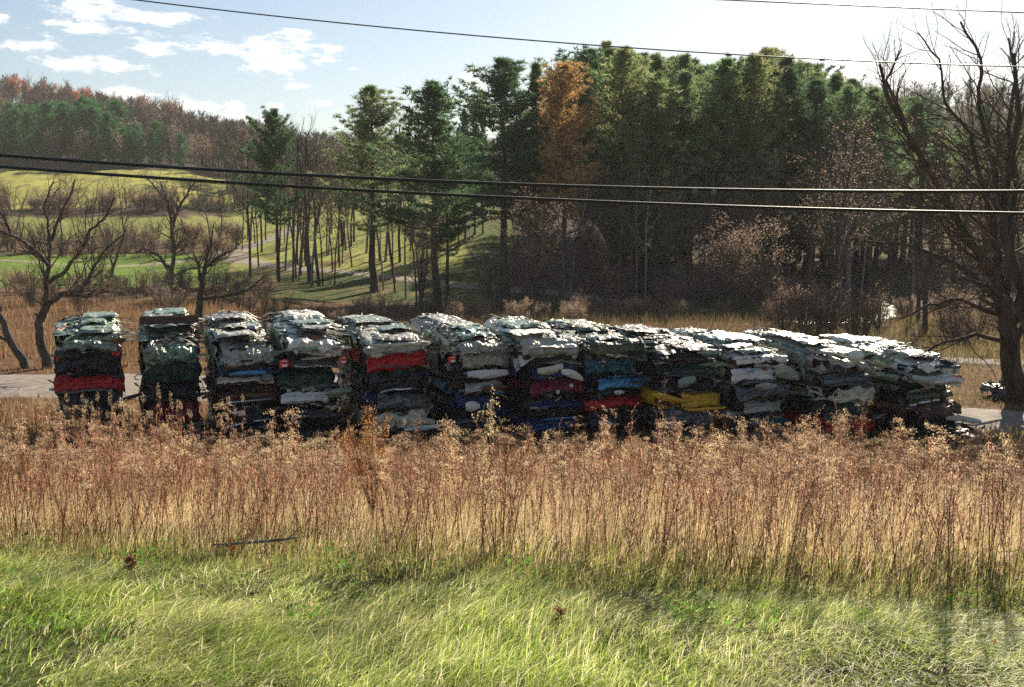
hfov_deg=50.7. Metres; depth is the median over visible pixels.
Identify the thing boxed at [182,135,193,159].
bare tree
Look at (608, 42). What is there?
pine tree
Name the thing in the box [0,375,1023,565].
weed stand
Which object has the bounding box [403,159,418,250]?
pine tree
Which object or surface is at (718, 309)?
shrub
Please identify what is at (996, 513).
dry aster
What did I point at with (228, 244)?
shrub
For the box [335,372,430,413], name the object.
crushed car
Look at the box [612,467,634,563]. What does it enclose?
dry aster
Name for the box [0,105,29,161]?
pine tree
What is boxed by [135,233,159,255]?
shrub
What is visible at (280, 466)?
goldenrod stalk
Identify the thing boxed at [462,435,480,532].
dry aster
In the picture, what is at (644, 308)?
shrub
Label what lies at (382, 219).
bare tree
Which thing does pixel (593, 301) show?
shrub
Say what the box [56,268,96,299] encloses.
shrub
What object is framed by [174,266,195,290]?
shrub
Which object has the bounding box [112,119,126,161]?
pine tree
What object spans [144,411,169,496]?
teasel stalk
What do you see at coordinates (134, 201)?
shrub
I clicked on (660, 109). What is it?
pine tree
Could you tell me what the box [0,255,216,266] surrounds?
footpath
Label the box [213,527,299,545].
fallen branch
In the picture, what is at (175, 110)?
bare tree
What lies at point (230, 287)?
shrub
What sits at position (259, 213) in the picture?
bare tree
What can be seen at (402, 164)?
bare tree
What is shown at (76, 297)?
shrub
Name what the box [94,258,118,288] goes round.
shrub
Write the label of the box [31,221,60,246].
shrub
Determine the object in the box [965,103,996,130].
pine tree
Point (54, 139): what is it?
bare tree
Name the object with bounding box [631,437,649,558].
dry aster
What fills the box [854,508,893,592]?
goldenrod stalk
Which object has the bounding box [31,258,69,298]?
shrub
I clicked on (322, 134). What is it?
pine tree
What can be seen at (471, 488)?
goldenrod stalk
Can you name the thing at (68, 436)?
teasel stalk
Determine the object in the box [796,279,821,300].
shrub
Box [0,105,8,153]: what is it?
pine tree
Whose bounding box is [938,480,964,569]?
flat topped weed
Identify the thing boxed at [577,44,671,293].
pine tree
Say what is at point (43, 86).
oak tree
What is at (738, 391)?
crushed car
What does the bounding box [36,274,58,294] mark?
shrub
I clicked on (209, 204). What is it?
shrub
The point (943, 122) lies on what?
pine tree
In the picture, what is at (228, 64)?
sky
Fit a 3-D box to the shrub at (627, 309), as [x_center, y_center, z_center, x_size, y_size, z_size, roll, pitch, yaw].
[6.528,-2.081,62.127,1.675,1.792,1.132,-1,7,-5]
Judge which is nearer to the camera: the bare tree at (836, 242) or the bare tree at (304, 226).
the bare tree at (836, 242)
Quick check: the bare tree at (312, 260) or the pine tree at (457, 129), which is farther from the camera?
the pine tree at (457, 129)
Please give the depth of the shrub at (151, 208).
171.44 m
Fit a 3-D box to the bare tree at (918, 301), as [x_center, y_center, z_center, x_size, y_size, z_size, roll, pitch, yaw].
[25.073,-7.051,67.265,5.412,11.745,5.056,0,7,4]
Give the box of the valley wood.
[209,115,551,204]
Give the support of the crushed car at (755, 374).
on the crushed car at (738, 391)
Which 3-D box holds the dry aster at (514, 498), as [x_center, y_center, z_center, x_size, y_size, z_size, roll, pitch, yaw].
[0.055,1.498,10.820,0.238,1.259,0.281,12,1,15]
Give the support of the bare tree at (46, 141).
on the ground at (346, 288)
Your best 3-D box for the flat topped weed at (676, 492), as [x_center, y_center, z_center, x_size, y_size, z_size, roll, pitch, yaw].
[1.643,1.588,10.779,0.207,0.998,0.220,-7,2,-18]
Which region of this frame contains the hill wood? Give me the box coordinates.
[863,76,1023,132]
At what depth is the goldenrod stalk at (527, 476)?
11.95 m
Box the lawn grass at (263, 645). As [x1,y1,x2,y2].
[0,542,1023,686]
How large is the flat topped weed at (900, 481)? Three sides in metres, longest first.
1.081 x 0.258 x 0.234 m
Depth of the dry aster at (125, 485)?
10.65 m
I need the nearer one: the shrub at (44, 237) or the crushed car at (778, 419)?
the crushed car at (778, 419)
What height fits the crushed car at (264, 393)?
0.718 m
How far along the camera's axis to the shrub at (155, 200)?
174.64 m
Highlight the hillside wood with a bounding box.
[0,71,297,172]
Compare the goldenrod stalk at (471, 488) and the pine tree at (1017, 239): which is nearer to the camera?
the goldenrod stalk at (471, 488)
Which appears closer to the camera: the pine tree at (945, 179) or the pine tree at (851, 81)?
the pine tree at (851, 81)
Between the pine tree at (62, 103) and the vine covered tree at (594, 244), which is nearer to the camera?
the vine covered tree at (594, 244)
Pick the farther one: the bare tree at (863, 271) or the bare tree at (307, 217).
the bare tree at (307, 217)
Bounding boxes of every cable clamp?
[678,188,705,194]
[699,189,724,194]
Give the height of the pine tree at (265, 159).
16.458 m
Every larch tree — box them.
[520,154,574,296]
[528,58,609,302]
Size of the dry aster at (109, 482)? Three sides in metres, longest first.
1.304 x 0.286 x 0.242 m
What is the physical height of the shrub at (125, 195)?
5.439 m
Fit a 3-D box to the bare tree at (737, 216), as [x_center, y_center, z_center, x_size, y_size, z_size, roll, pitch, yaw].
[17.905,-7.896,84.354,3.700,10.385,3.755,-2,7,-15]
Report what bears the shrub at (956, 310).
on the ground at (346, 288)
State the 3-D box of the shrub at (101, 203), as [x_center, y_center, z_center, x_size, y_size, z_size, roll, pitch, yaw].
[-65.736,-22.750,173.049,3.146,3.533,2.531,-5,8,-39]
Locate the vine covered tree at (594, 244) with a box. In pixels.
[567,220,646,312]
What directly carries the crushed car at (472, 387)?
on the crushed car at (459, 403)
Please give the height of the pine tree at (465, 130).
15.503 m
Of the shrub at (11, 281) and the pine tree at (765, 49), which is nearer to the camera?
the shrub at (11, 281)
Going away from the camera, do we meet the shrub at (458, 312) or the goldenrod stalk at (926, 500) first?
the goldenrod stalk at (926, 500)
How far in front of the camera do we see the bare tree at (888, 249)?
90.58 m
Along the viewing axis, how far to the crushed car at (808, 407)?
27.36 m
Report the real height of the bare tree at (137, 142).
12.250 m
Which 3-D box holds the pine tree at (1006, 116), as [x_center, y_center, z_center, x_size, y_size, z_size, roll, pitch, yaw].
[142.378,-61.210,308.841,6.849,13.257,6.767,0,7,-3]
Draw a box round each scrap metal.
[912,413,985,447]
[979,376,1004,397]
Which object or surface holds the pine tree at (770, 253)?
on the ground at (346, 288)
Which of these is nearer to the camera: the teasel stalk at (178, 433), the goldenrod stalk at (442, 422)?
the goldenrod stalk at (442, 422)
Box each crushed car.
[48,362,127,396]
[50,311,148,353]
[50,345,126,376]
[56,390,134,425]
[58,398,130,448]
[122,374,215,401]
[132,307,210,371]
[134,383,206,425]
[135,409,212,449]
[138,351,207,393]
[200,310,285,375]
[202,367,279,411]
[207,359,278,387]
[207,391,285,428]
[207,405,282,448]
[263,309,351,362]
[267,339,346,370]
[272,363,338,389]
[272,415,344,448]
[273,397,350,425]
[274,381,350,407]
[334,312,438,358]
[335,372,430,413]
[337,356,432,393]
[338,338,425,374]
[338,394,439,435]
[339,410,441,447]
[405,312,513,360]
[419,346,508,381]
[420,384,504,421]
[425,417,509,446]
[426,370,509,399]
[427,402,514,430]
[480,313,582,371]
[500,362,582,381]
[500,388,583,420]
[500,402,586,434]
[501,375,583,397]
[502,423,583,449]
[538,318,646,366]
[573,427,639,446]
[575,354,641,375]
[575,410,641,430]
[576,392,641,412]
[580,370,646,398]
[605,324,721,364]
[631,386,726,411]
[635,358,726,379]
[635,403,714,429]
[637,373,720,392]
[637,420,713,451]
[669,326,793,370]
[706,420,792,446]
[709,376,799,402]
[712,396,786,417]
[712,410,787,432]
[715,362,798,385]
[736,327,880,380]
[776,394,873,420]
[780,408,886,433]
[781,364,871,387]
[781,379,878,410]
[782,424,868,449]
[820,333,968,379]
[863,425,943,447]
[865,380,953,408]
[867,365,963,389]
[869,398,962,421]
[869,408,981,434]
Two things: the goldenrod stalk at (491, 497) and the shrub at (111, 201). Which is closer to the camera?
the goldenrod stalk at (491, 497)
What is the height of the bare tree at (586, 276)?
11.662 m
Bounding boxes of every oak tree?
[3,76,20,93]
[9,76,22,101]
[16,76,28,99]
[38,80,52,95]
[45,82,58,98]
[66,88,80,104]
[82,85,92,99]
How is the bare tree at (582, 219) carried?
on the ground at (346, 288)
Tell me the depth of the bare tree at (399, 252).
113.86 m
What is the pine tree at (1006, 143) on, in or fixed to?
on the ground at (346, 288)
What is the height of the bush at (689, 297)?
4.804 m
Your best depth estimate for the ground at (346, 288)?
31.66 m
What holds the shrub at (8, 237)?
on the ground at (346, 288)
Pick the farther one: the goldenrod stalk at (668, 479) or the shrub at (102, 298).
the shrub at (102, 298)
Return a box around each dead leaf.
[119,552,137,572]
[224,538,235,552]
[551,604,567,625]
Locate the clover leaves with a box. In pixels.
[0,532,1022,686]
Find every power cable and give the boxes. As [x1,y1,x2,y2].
[0,154,1023,192]
[0,165,1023,214]
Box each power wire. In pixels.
[135,0,1023,66]
[725,0,1023,12]
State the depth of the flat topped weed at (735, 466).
9.94 m
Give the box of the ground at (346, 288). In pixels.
[0,104,1023,686]
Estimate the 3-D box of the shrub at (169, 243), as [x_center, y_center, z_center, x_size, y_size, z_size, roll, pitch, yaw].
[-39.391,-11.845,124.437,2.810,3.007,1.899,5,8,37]
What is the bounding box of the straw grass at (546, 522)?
[0,460,1023,614]
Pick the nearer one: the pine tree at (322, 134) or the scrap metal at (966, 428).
the scrap metal at (966, 428)
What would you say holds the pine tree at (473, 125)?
on the ground at (346, 288)
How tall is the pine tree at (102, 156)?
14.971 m
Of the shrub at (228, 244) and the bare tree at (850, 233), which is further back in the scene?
the shrub at (228, 244)
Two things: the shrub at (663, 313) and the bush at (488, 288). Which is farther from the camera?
the bush at (488, 288)
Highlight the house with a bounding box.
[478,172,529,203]
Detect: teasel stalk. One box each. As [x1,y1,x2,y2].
[17,388,23,480]
[32,398,48,498]
[34,392,49,492]
[37,398,53,464]
[43,398,53,489]
[52,404,64,488]
[55,401,64,497]
[64,405,75,492]
[66,393,86,488]
[76,408,87,486]
[80,394,95,490]
[81,398,88,490]
[86,404,93,467]
[91,418,97,490]
[92,393,100,483]
[104,412,110,459]
[108,391,125,474]
[109,403,123,486]
[111,406,124,489]
[114,400,122,486]
[117,398,127,463]
[120,402,130,478]
[129,402,136,480]
[134,405,148,485]
[135,396,144,468]
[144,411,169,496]
[150,410,160,480]
[155,391,172,479]
[155,395,163,461]
[171,401,177,460]
[173,404,182,482]
[176,401,184,479]
[179,401,184,485]
[187,410,200,485]
[187,411,194,476]
[224,407,236,479]
[226,396,233,457]
[240,396,246,475]
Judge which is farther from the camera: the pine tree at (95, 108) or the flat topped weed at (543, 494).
the pine tree at (95, 108)
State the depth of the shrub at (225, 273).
91.29 m
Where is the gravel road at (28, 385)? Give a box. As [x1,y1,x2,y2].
[0,373,1023,435]
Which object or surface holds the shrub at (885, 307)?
on the ground at (346, 288)
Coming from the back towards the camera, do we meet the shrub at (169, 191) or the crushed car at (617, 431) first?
the shrub at (169, 191)
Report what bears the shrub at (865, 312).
on the ground at (346, 288)
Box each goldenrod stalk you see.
[30,449,46,527]
[52,428,69,492]
[84,453,104,542]
[127,450,147,553]
[156,443,179,540]
[215,402,232,479]
[219,439,237,529]
[221,449,242,548]
[228,462,263,534]
[232,435,264,553]
[244,450,269,539]
[266,441,279,523]
[266,441,291,545]
[275,437,291,531]
[283,458,299,539]
[284,432,300,534]
[295,442,319,537]
[318,434,334,519]
[323,455,349,556]
[374,454,391,551]
[392,467,429,568]
[425,417,456,527]
[428,461,454,560]
[437,419,460,549]
[445,425,465,529]
[464,462,492,568]
[472,387,499,564]
[474,429,495,569]
[480,467,502,561]
[515,447,533,516]
[543,428,558,533]
[546,467,564,559]
[551,457,568,567]
[574,448,596,525]
[585,442,604,540]
[648,447,678,569]
[655,464,676,556]
[691,449,719,563]
[695,450,713,555]
[705,443,721,537]
[707,428,728,547]
[709,459,731,566]
[720,469,737,545]
[723,466,746,585]
[739,454,756,518]
[760,451,781,544]
[766,437,781,512]
[781,454,800,545]
[797,464,810,549]
[812,449,830,555]
[816,455,837,562]
[819,475,845,581]
[827,456,851,571]
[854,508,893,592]
[881,461,896,545]
[901,425,923,541]
[907,469,925,561]
[913,467,946,550]
[927,484,965,593]
[934,425,962,568]
[946,462,971,582]
[963,485,988,585]
[974,450,990,554]
[996,432,1018,572]
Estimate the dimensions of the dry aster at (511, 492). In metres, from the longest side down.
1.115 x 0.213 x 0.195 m
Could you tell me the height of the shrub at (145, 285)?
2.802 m
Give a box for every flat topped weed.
[0,432,27,513]
[0,453,13,549]
[1,458,17,541]
[4,450,29,548]
[12,418,29,511]
[36,457,57,539]
[61,444,83,529]
[62,418,85,518]
[63,450,98,535]
[81,451,94,539]
[167,442,193,544]
[191,436,214,534]
[192,463,220,549]
[239,440,251,522]
[245,433,267,545]
[258,431,277,518]
[273,466,306,551]
[281,415,309,524]
[310,459,340,544]
[369,456,385,551]
[372,477,396,549]
[394,440,410,533]
[413,444,433,554]
[422,461,435,548]
[436,466,451,544]
[458,428,496,558]
[480,449,516,529]
[487,418,514,544]
[492,428,515,544]
[492,434,513,549]
[499,437,517,557]
[506,423,531,541]
[535,441,558,547]
[555,450,569,542]
[558,452,579,529]
[576,454,598,563]
[591,442,617,538]
[631,431,665,521]
[638,448,659,544]
[658,426,684,559]
[660,458,682,535]
[663,460,690,560]
[666,454,680,545]
[675,466,700,557]
[701,452,726,534]
[717,456,736,558]
[724,443,757,574]
[725,447,754,551]
[747,467,793,578]
[750,437,772,530]
[751,446,771,530]
[786,476,822,570]
[791,452,814,568]
[806,434,831,536]
[852,455,875,557]
[870,455,898,581]
[883,476,912,583]
[891,452,933,571]
[911,486,953,594]
[935,450,970,567]
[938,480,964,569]
[973,457,1001,582]
[974,449,999,553]
[977,427,1000,571]
[985,471,1009,576]
[999,476,1022,591]
[1012,479,1023,596]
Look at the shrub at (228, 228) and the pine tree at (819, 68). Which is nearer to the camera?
the pine tree at (819, 68)
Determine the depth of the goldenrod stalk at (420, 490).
9.66 m
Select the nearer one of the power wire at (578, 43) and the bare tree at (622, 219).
the power wire at (578, 43)
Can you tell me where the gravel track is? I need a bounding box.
[945,357,1023,364]
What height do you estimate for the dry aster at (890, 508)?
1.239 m
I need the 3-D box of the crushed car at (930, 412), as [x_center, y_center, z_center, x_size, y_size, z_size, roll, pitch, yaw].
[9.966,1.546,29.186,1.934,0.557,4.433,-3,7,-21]
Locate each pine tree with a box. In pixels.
[0,99,10,153]
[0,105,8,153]
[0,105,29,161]
[1,99,16,153]
[2,109,15,153]
[12,99,28,151]
[15,109,39,161]
[27,106,54,155]
[30,100,64,160]
[32,113,58,156]
[52,105,70,157]
[52,107,66,153]
[53,99,73,151]
[57,103,71,155]
[65,94,91,150]
[65,107,80,153]
[66,103,96,165]
[71,119,97,165]
[80,104,104,166]
[82,112,105,166]
[87,103,102,155]
[91,98,103,116]
[94,110,124,167]
[96,116,122,167]
[102,99,112,150]
[103,95,130,160]
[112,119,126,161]
[114,125,135,168]
[125,128,146,167]
[126,137,143,162]
[128,122,144,159]
[129,124,147,161]
[145,118,165,157]
[145,130,164,164]
[151,127,168,164]
[164,131,178,161]
[172,132,190,165]
[234,104,304,281]
[308,83,430,291]
[318,130,329,161]
[335,128,344,145]
[354,74,512,311]
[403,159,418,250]
[410,132,479,299]
[450,54,600,299]
[451,108,481,238]
[453,125,464,241]
[468,107,487,234]
[473,121,491,233]
[494,47,642,284]
[500,60,570,295]
[544,41,643,268]
[546,44,604,268]
[556,65,625,290]
[571,52,652,281]
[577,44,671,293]
[597,39,612,231]
[599,69,697,295]
[618,51,704,279]
[626,62,649,273]
[632,53,650,252]
[635,52,705,279]
[638,50,667,241]
[639,50,715,277]
[639,67,728,293]
[639,112,649,267]
[670,56,715,281]
[671,55,808,296]
[685,50,790,289]
[689,88,738,266]
[696,105,765,270]
[697,61,715,264]
[711,50,811,294]
[734,51,832,282]
[736,44,795,280]
[753,64,853,281]
[755,45,810,273]
[755,77,871,296]
[766,72,820,274]
[769,245,773,265]
[771,72,865,271]
[773,61,826,274]
[790,231,819,281]
[796,58,845,260]
[800,63,829,240]
[808,84,896,296]
[818,73,873,288]
[820,81,832,276]
[827,70,847,267]
[834,83,903,265]
[840,72,868,250]
[843,85,935,296]
[851,237,865,262]
[852,96,906,267]
[856,85,912,287]
[856,127,905,274]
[872,134,931,266]
[873,96,931,270]
[882,227,898,260]
[894,97,948,270]
[898,91,961,264]
[903,127,969,271]
[918,138,953,263]
[936,134,962,254]
[943,131,999,265]
[950,158,991,261]
[951,129,963,240]
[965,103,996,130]
[976,128,995,247]
[981,129,1023,238]
[1002,108,1015,128]
[1011,119,1023,133]
[1013,168,1023,231]
[1015,136,1023,256]
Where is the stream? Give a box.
[793,301,895,323]
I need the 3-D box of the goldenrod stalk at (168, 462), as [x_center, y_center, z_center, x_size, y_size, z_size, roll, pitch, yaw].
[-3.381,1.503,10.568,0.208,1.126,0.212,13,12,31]
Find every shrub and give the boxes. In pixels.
[0,180,16,198]
[0,183,11,195]
[0,186,28,213]
[0,193,11,209]
[0,206,18,245]
[0,220,19,249]
[0,220,19,251]
[0,227,11,250]
[0,269,13,291]
[2,266,35,294]
[11,222,36,244]
[11,264,41,293]
[14,261,41,306]
[14,283,41,302]
[22,285,33,307]
[24,195,40,209]
[24,284,51,312]
[25,220,46,252]
[26,196,39,208]
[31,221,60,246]
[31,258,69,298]
[32,187,56,209]
[32,224,54,250]
[34,196,55,213]
[35,270,43,292]
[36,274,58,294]
[39,196,56,212]
[45,223,75,256]
[46,189,75,212]
[54,235,71,254]
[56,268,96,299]
[58,265,84,289]
[60,176,88,206]
[66,267,95,299]
[67,282,82,305]
[69,292,99,314]
[71,230,84,248]
[71,291,92,309]
[77,221,103,253]
[79,190,97,209]
[79,196,98,212]
[93,188,120,211]
[94,195,109,211]
[94,223,121,241]
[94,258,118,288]
[95,231,119,256]
[97,288,113,304]
[99,186,117,210]
[104,280,120,300]
[113,273,132,288]
[114,218,140,251]
[114,234,133,256]
[116,267,156,298]
[118,181,138,207]
[125,224,139,248]
[127,229,150,251]
[128,190,151,211]
[130,187,152,211]
[132,261,157,296]
[133,222,160,243]
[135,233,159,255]
[139,223,156,242]
[141,192,158,213]
[141,224,163,250]
[146,185,163,210]
[147,190,163,210]
[147,282,168,307]
[148,268,172,287]
[149,216,168,237]
[153,287,170,300]
[156,176,182,207]
[157,182,175,211]
[157,268,188,299]
[158,280,187,307]
[159,231,176,252]
[160,189,175,214]
[163,219,183,241]
[170,263,197,304]
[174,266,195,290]
[175,228,189,254]
[175,267,195,292]
[180,221,203,243]
[182,229,198,252]
[183,222,206,243]
[185,193,202,209]
[189,264,230,303]
[190,184,214,209]
[191,258,219,286]
[198,195,216,210]
[200,232,228,254]
[210,195,225,210]
[210,271,249,302]
[213,218,223,238]
[213,237,234,256]
[213,263,232,290]
[216,186,235,207]
[219,210,239,240]
[222,269,254,294]
[223,219,250,241]
[224,194,237,209]
[226,221,245,247]
[228,222,247,245]
[230,283,248,310]
[240,283,260,314]
[244,273,276,302]
[252,265,271,288]
[253,298,271,315]
[259,293,278,314]
[261,299,282,314]
[272,292,296,311]
[309,301,327,313]
[328,309,347,319]
[333,303,349,317]
[340,302,357,315]
[348,290,374,311]
[350,303,359,314]
[353,295,387,315]
[353,296,378,314]
[362,291,389,316]
[370,282,399,314]
[388,298,411,317]
[389,298,405,315]
[416,296,436,313]
[441,295,466,314]
[445,296,467,317]
[457,290,478,320]
[468,289,497,321]
[490,296,509,316]
[503,296,533,316]
[527,295,539,317]
[532,301,551,319]
[538,285,559,318]
[559,306,572,318]
[560,300,587,318]
[567,289,591,315]
[576,304,599,321]
[582,289,601,313]
[599,300,616,323]
[614,294,637,320]
[614,297,641,318]
[629,294,652,317]
[650,297,677,323]
[658,278,687,305]
[661,270,694,307]
[665,298,687,317]
[672,282,696,308]
[680,299,696,315]
[709,300,725,317]
[712,297,733,317]
[716,293,742,315]
[746,294,783,324]
[748,259,783,308]
[753,277,777,307]
[759,290,787,325]
[761,297,774,316]
[762,286,805,330]
[763,283,802,317]
[777,269,837,331]
[778,268,804,306]
[778,269,803,283]
[784,295,797,324]
[785,289,812,312]
[785,302,810,325]
[786,266,813,296]
[796,265,850,331]
[796,273,823,311]
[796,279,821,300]
[817,295,844,332]
[827,282,874,334]
[829,283,889,335]
[844,294,883,333]
[848,305,879,335]
[859,271,891,314]
[861,282,893,329]
[869,304,898,332]
[891,295,916,315]
[892,294,920,320]
[920,290,960,323]
[929,269,980,337]
[931,277,979,310]
[933,311,971,338]
[946,304,978,344]
[961,294,997,339]
[973,300,998,332]
[1010,282,1023,337]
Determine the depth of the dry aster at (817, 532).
9.03 m
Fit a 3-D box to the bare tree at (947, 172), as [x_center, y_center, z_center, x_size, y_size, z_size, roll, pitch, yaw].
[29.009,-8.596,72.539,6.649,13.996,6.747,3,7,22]
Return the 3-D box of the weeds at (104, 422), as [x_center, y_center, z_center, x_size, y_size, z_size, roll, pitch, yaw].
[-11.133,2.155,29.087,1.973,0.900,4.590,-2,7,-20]
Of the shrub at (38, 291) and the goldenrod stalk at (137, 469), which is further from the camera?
the shrub at (38, 291)
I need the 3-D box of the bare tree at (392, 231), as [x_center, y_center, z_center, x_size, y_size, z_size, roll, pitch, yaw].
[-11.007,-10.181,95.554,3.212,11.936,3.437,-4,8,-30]
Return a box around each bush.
[337,400,392,524]
[394,199,453,313]
[453,229,539,311]
[483,187,579,312]
[669,245,727,309]
[673,210,805,314]
[751,262,789,304]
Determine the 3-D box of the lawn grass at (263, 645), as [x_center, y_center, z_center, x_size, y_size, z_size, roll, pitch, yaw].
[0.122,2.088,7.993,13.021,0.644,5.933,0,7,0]
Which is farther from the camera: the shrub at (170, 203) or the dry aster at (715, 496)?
the shrub at (170, 203)
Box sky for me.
[0,0,1023,173]
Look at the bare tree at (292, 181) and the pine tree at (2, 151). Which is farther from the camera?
the pine tree at (2, 151)
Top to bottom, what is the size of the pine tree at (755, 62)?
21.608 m
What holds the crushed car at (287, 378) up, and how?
on the crushed car at (317, 395)
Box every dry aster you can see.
[60,466,78,548]
[82,437,98,526]
[90,432,115,515]
[98,455,122,548]
[99,458,115,557]
[101,424,121,554]
[105,435,151,544]
[106,441,127,539]
[108,443,154,551]
[120,462,138,545]
[130,457,166,553]
[135,434,160,541]
[149,449,170,525]
[151,452,174,543]
[155,442,179,544]
[186,471,218,557]
[230,429,254,534]
[234,460,248,552]
[238,452,256,540]
[298,448,321,547]
[302,445,322,561]
[304,433,319,547]
[323,463,339,559]
[341,435,352,515]
[388,467,406,550]
[391,449,404,535]
[395,442,419,555]
[397,437,435,544]
[407,441,429,556]
[429,435,446,548]
[451,434,475,538]
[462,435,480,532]
[468,435,481,528]
[471,447,486,534]
[472,458,499,569]
[486,434,502,549]
[496,433,535,545]
[497,444,521,549]
[508,447,529,566]
[519,461,532,564]
[557,469,575,558]
[558,462,571,543]
[567,456,582,560]
[577,433,602,568]
[593,450,614,565]
[606,459,640,554]
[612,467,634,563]
[614,445,633,522]
[623,487,650,567]
[626,437,654,562]
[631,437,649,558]
[639,449,653,543]
[644,447,659,559]
[657,465,692,571]
[686,450,695,507]
[704,470,731,564]
[707,461,726,535]
[715,437,736,568]
[731,464,744,520]
[749,420,774,508]
[756,472,778,542]
[759,457,785,583]
[765,463,785,559]
[788,475,827,559]
[796,460,820,569]
[800,471,830,571]
[807,500,830,584]
[823,467,843,587]
[828,459,890,566]
[841,461,860,538]
[864,442,879,582]
[871,439,889,515]
[879,442,900,572]
[889,469,900,567]
[893,482,923,567]
[908,445,929,563]
[913,458,940,579]
[934,449,965,566]
[937,450,961,592]
[940,448,965,565]
[941,458,952,573]
[963,483,977,582]
[969,434,990,534]
[984,455,1010,565]
[985,433,1004,567]
[991,453,1009,557]
[991,488,1019,589]
[1010,490,1023,589]
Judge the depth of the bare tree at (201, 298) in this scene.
55.92 m
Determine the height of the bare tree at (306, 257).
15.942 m
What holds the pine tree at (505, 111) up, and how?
on the ground at (346, 288)
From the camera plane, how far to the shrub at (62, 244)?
115.80 m
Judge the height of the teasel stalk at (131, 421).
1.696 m
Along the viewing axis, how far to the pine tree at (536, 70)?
92.54 m
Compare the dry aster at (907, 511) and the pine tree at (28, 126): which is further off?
the pine tree at (28, 126)
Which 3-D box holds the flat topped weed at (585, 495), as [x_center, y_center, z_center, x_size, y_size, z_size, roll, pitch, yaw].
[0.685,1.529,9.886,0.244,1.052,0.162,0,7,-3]
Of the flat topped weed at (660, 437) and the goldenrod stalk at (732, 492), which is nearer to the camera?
the goldenrod stalk at (732, 492)
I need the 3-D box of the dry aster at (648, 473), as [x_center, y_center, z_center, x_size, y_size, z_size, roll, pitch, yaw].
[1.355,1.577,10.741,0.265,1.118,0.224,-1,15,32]
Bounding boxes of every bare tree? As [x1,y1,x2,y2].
[0,163,152,368]
[0,279,30,368]
[2,184,35,254]
[25,70,40,102]
[39,127,55,162]
[46,132,62,167]
[46,169,77,243]
[47,127,61,156]
[66,126,90,169]
[68,189,89,248]
[87,205,143,276]
[104,168,133,239]
[109,130,129,168]
[127,117,147,162]
[128,168,206,284]
[131,101,150,125]
[132,122,148,167]
[133,95,164,130]
[135,97,157,153]
[139,98,161,153]
[156,125,168,164]
[163,97,187,122]
[166,123,191,165]
[170,137,188,165]
[172,208,282,329]
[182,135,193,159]
[184,130,208,173]
[190,131,210,166]
[190,173,213,237]
[194,132,214,172]
[197,139,217,172]
[206,184,231,245]
[209,145,220,175]
[225,145,265,277]
[228,159,265,267]
[230,173,250,240]
[234,174,253,250]
[240,138,266,252]
[240,156,255,243]
[241,122,268,240]
[261,147,294,248]
[268,114,333,285]
[270,157,292,251]
[271,115,318,281]
[278,166,303,277]
[279,133,307,281]
[279,144,318,247]
[280,106,327,284]
[282,141,318,262]
[283,182,321,265]
[284,147,312,270]
[284,169,291,241]
[290,139,331,265]
[290,147,321,272]
[290,169,326,274]
[291,156,334,285]
[291,180,312,266]
[294,122,316,161]
[297,193,315,280]
[298,159,311,260]
[306,149,347,286]
[313,136,344,233]
[313,172,337,270]
[317,140,345,243]
[318,166,343,245]
[319,150,335,255]
[320,180,336,254]
[321,156,354,266]
[321,191,365,284]
[325,130,361,240]
[325,167,349,260]
[329,132,365,246]
[329,160,353,267]
[332,164,348,250]
[337,173,354,263]
[357,164,383,260]
[360,169,384,289]
[362,116,411,282]
[365,136,392,252]
[373,163,400,292]
[374,121,414,241]
[374,181,388,248]
[384,131,420,260]
[387,120,416,261]
[388,155,427,298]
[391,175,419,306]
[542,174,590,308]
[559,149,618,296]
[560,160,602,304]
[567,171,602,308]
[572,168,618,295]
[585,153,621,300]
[592,190,623,301]
[595,118,656,305]
[605,189,640,298]
[611,155,655,298]
[613,184,643,298]
[620,172,662,307]
[653,153,708,281]
[679,179,730,304]
[684,138,752,305]
[686,191,726,304]
[711,203,741,302]
[716,173,755,293]
[717,140,783,247]
[718,178,766,307]
[720,176,763,305]
[745,133,796,305]
[760,119,865,320]
[778,155,867,323]
[786,127,870,323]
[799,135,907,315]
[800,96,913,317]
[802,96,915,313]
[808,98,897,295]
[808,159,899,319]
[816,119,925,307]
[823,135,872,253]
[834,0,1023,404]
[852,179,892,307]
[862,100,987,330]
[863,154,913,303]
[876,139,965,320]
[882,195,937,312]
[902,19,1023,332]
[905,114,986,314]
[908,185,980,297]
[912,188,974,322]
[939,124,1023,311]
[959,123,1023,268]
[968,82,1000,111]
[974,146,1023,279]
[1014,163,1023,262]
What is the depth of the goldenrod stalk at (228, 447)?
11.32 m
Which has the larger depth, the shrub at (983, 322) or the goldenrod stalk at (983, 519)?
the shrub at (983, 322)
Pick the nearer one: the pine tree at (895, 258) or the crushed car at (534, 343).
the crushed car at (534, 343)
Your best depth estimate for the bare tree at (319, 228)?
99.66 m
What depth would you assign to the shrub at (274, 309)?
64.54 m
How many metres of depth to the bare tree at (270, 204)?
127.00 m
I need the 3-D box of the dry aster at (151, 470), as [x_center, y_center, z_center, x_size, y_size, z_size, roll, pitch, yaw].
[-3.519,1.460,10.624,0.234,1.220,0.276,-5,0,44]
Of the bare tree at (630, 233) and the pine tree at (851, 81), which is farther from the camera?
the pine tree at (851, 81)
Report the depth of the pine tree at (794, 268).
121.14 m
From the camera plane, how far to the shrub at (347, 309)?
63.04 m
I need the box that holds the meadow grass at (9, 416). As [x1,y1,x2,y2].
[0,294,1023,483]
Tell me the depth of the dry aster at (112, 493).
10.20 m
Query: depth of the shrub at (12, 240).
116.46 m
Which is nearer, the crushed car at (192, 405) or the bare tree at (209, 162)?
the crushed car at (192, 405)
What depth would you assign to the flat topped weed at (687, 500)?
9.71 m
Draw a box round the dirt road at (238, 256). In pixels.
[212,224,729,310]
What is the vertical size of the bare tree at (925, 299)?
13.126 m
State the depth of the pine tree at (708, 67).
128.59 m

